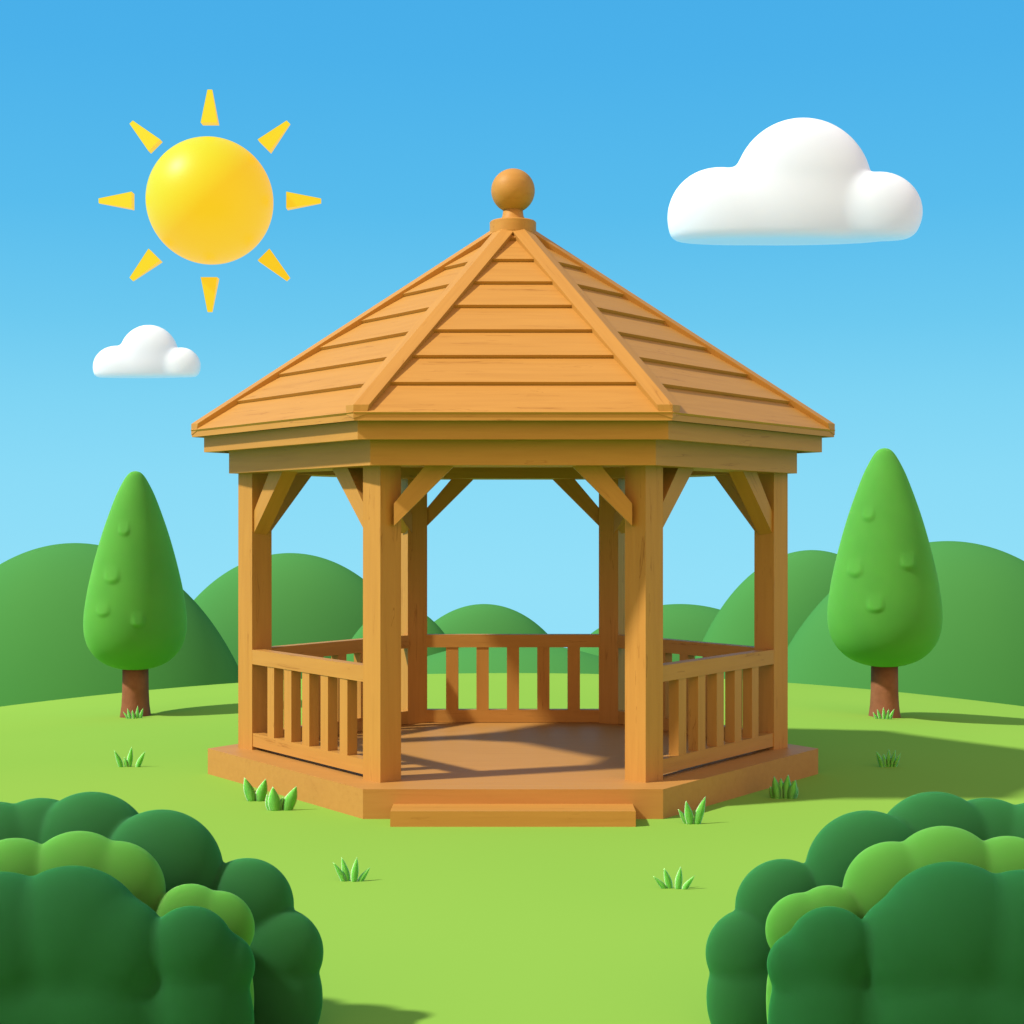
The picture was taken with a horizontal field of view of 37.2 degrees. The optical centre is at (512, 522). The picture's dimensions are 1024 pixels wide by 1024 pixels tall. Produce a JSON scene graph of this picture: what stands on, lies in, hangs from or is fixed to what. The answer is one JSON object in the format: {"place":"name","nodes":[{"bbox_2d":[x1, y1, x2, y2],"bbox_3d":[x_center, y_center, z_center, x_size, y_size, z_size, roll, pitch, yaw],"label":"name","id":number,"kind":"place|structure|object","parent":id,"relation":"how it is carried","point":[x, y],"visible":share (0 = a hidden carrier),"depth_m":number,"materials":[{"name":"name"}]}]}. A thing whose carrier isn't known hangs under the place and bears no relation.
{"place":"outdoors","nodes":[
{"label":"outdoors","id":0,"kind":"place"},
{"bbox_2d":[0,543,237,706],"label":"hill","id":1,"kind":"structure","parent":0,"point":[46,654],"depth_m":42.24,"materials":[{"name":"green plant"}]},
{"bbox_2d":[93,325,200,377],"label":"cloud","id":2,"kind":"structure","parent":0,"point":[148,351],"depth_m":168.75,"materials":[{"name":"white"}]},
{"bbox_2d":[194,553,362,679],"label":"hill","id":3,"kind":"structure","parent":0,"point":[316,599],"depth_m":52.53,"materials":[{"name":"green plant"}]},
{"bbox_2d":[346,616,445,661],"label":"hill","id":4,"kind":"structure","parent":0,"point":[433,627],"depth_m":45.62,"materials":[{"name":"green plant"}]},
{"bbox_2d":[434,604,546,647],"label":"hill","id":5,"kind":"structure","parent":0,"point":[483,619],"depth_m":55.29,"materials":[{"name":"green plant"}]},
{"bbox_2d":[0,673,1023,1023],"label":"ground","id":6,"kind":"structure","parent":0,"point":[508,925],"depth_m":10.21,"materials":[{"name":"green plant"}]},
{"bbox_2d":[0,866,254,1023],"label":"bush","id":7,"kind":"object","parent":6,"relation":"on","point":[83,945],"visible":1,"depth_m":5.88,"materials":[{"name":"green plant"}]},
{"bbox_2d":[0,831,254,1009],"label":"bush","id":8,"kind":"object","parent":6,"relation":"on","point":[135,870],"visible":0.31,"depth_m":6.18,"materials":[{"name":"green plant"}]},
{"bbox_2d":[114,747,144,766],"bbox_3d":[-3.450,2.111,13.706,0.279,0.197,0.031,0,0,0],"label":"grass tuft","id":9,"kind":"object","parent":6,"relation":"on","point":[128,762],"visible":1,"depth_m":13.70,"materials":[{"name":"green plant"}]},
{"bbox_2d":[123,706,142,718],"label":"grass tuft","id":10,"kind":"object","parent":6,"relation":"on","point":[138,715],"visible":1,"depth_m":17.86,"materials":[{"name":"green plant"}]},
{"bbox_2d":[83,471,186,717],"bbox_3d":[-4.508,0.867,18.174,1.201,2.976,1.207,0,0,0],"label":"tree","id":11,"kind":"object","parent":6,"relation":"on","point":[135,622],"visible":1,"depth_m":17.80,"materials":[{"name":"green plant"}]},
{"bbox_2d":[0,792,323,1023],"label":"bush","id":12,"kind":"object","parent":6,"relation":"on","point":[286,946],"visible":0.42,"depth_m":6.47,"materials":[{"name":"green plant"}]},
{"bbox_2d":[243,778,267,800],"bbox_3d":[-2.026,2.102,11.987,0.191,0.201,0.051,0,0,0],"label":"grass tuft","id":13,"kind":"object","parent":6,"relation":"on","point":[252,794],"visible":1,"depth_m":11.97,"materials":[{"name":"green plant"}]},
{"bbox_2d":[265,786,296,810],"bbox_3d":[-1.768,2.103,11.590,0.248,0.199,0.051,0,0,6],"label":"grass tuft","id":14,"kind":"object","parent":6,"relation":"on","point":[274,801],"visible":1,"depth_m":11.59,"materials":[{"name":"green plant"}]},
{"bbox_2d":[333,857,369,881],"bbox_3d":[-0.987,2.121,9.306,0.226,0.162,0.041,0,0,0],"label":"grass tuft","id":15,"kind":"object","parent":6,"relation":"on","point":[344,874],"visible":1,"depth_m":9.30,"materials":[{"name":"green plant"}]},
{"bbox_2d":[191,168,834,826],"bbox_3d":[0.000,-0.437,13.300,4.498,5.314,4.882,0,0,-37],"label":"gazebo","id":16,"kind":"object","parent":6,"relation":"on","point":[513,344],"visible":1,"depth_m":12.23,"materials":[{"name":"brown wood"}]},
{"bbox_2d":[653,867,693,889],"bbox_3d":[0.964,2.130,9.114,0.251,0.144,0.032,0,0,5],"label":"grass tuft","id":17,"kind":"object","parent":6,"relation":"on","point":[669,884],"visible":1,"depth_m":9.11,"materials":[{"name":"green plant"}]},
{"bbox_2d":[678,796,705,823],"bbox_3d":[1.302,2.096,11.071,0.204,0.212,0.044,0,0,0],"label":"grass tuft","id":18,"kind":"object","parent":6,"relation":"on","point":[686,816],"visible":1,"depth_m":11.07,"materials":[{"name":"green plant"}]},
{"bbox_2d":[769,775,797,798],"bbox_3d":[2.152,2.099,12.094,0.232,0.207,0.034,0,0,1],"label":"grass tuft","id":19,"kind":"object","parent":6,"relation":"on","point":[786,789],"visible":1,"depth_m":12.09,"materials":[{"name":"green plant"}]},
{"bbox_2d":[706,792,1023,1023],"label":"bush","id":20,"kind":"object","parent":6,"relation":"on","point":[738,949],"visible":0.33,"depth_m":6.48,"materials":[{"name":"green plant"}]},
{"bbox_2d":[873,707,893,718],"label":"grass tuft","id":21,"kind":"object","parent":6,"relation":"on","point":[886,716],"visible":0.96,"depth_m":17.74,"materials":[{"name":"green plant"}]},
{"bbox_2d":[827,448,942,717],"bbox_3d":[4.411,0.729,18.072,1.330,3.238,1.330,0,0,0],"label":"tree","id":22,"kind":"object","parent":6,"relation":"on","point":[884,615],"visible":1,"depth_m":17.65,"materials":[{"name":"green plant"}]},
{"bbox_2d":[876,750,900,766],"bbox_3d":[3.381,2.122,13.715,0.224,0.174,0.038,0,0,-7],"label":"grass tuft","id":23,"kind":"object","parent":6,"relation":"on","point":[888,760],"visible":1,"depth_m":13.71,"materials":[{"name":"green plant"}]},
{"bbox_2d":[765,826,1023,1023],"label":"bush","id":24,"kind":"object","parent":6,"relation":"on","point":[875,874],"visible":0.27,"depth_m":6.18,"materials":[{"name":"green plant"}]},
{"bbox_2d":[767,862,1023,1023],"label":"bush","id":25,"kind":"object","parent":6,"relation":"on","point":[939,943],"visible":1,"depth_m":5.88,"materials":[{"name":"green plant"}]},
{"bbox_2d":[0,0,1023,647],"label":"sky","id":26,"kind":"structure","parent":0,"point":[403,116],"materials":[{"name":"blue"}]},
{"bbox_2d":[99,90,320,311],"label":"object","id":27,"kind":"object","parent":26,"relation":"in","point":[209,200],"visible":1,"depth_m":185.21,"materials":[{"name":"yellow"}]},
{"bbox_2d":[427,647,598,673],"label":"hill","id":28,"kind":"structure","parent":0,"point":[436,663],"depth_m":36.10,"materials":[{"name":"green plant"}]},
{"bbox_2d":[580,604,719,661],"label":"hill","id":29,"kind":"structure","parent":0,"point":[690,622],"depth_m":58.77,"materials":[{"name":"green plant"}]},
{"bbox_2d":[695,550,836,679],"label":"hill","id":30,"kind":"structure","parent":0,"point":[810,572],"depth_m":49.05,"materials":[{"name":"green plant"}]},
{"bbox_2d":[667,118,922,244],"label":"cloud","id":31,"kind":"structure","parent":0,"point":[803,181],"depth_m":167.36,"materials":[{"name":"white"}]},
{"bbox_2d":[788,541,1023,705],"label":"hill","id":32,"kind":"structure","parent":0,"point":[976,653],"depth_m":44.03,"materials":[{"name":"green plant"}]}
]}

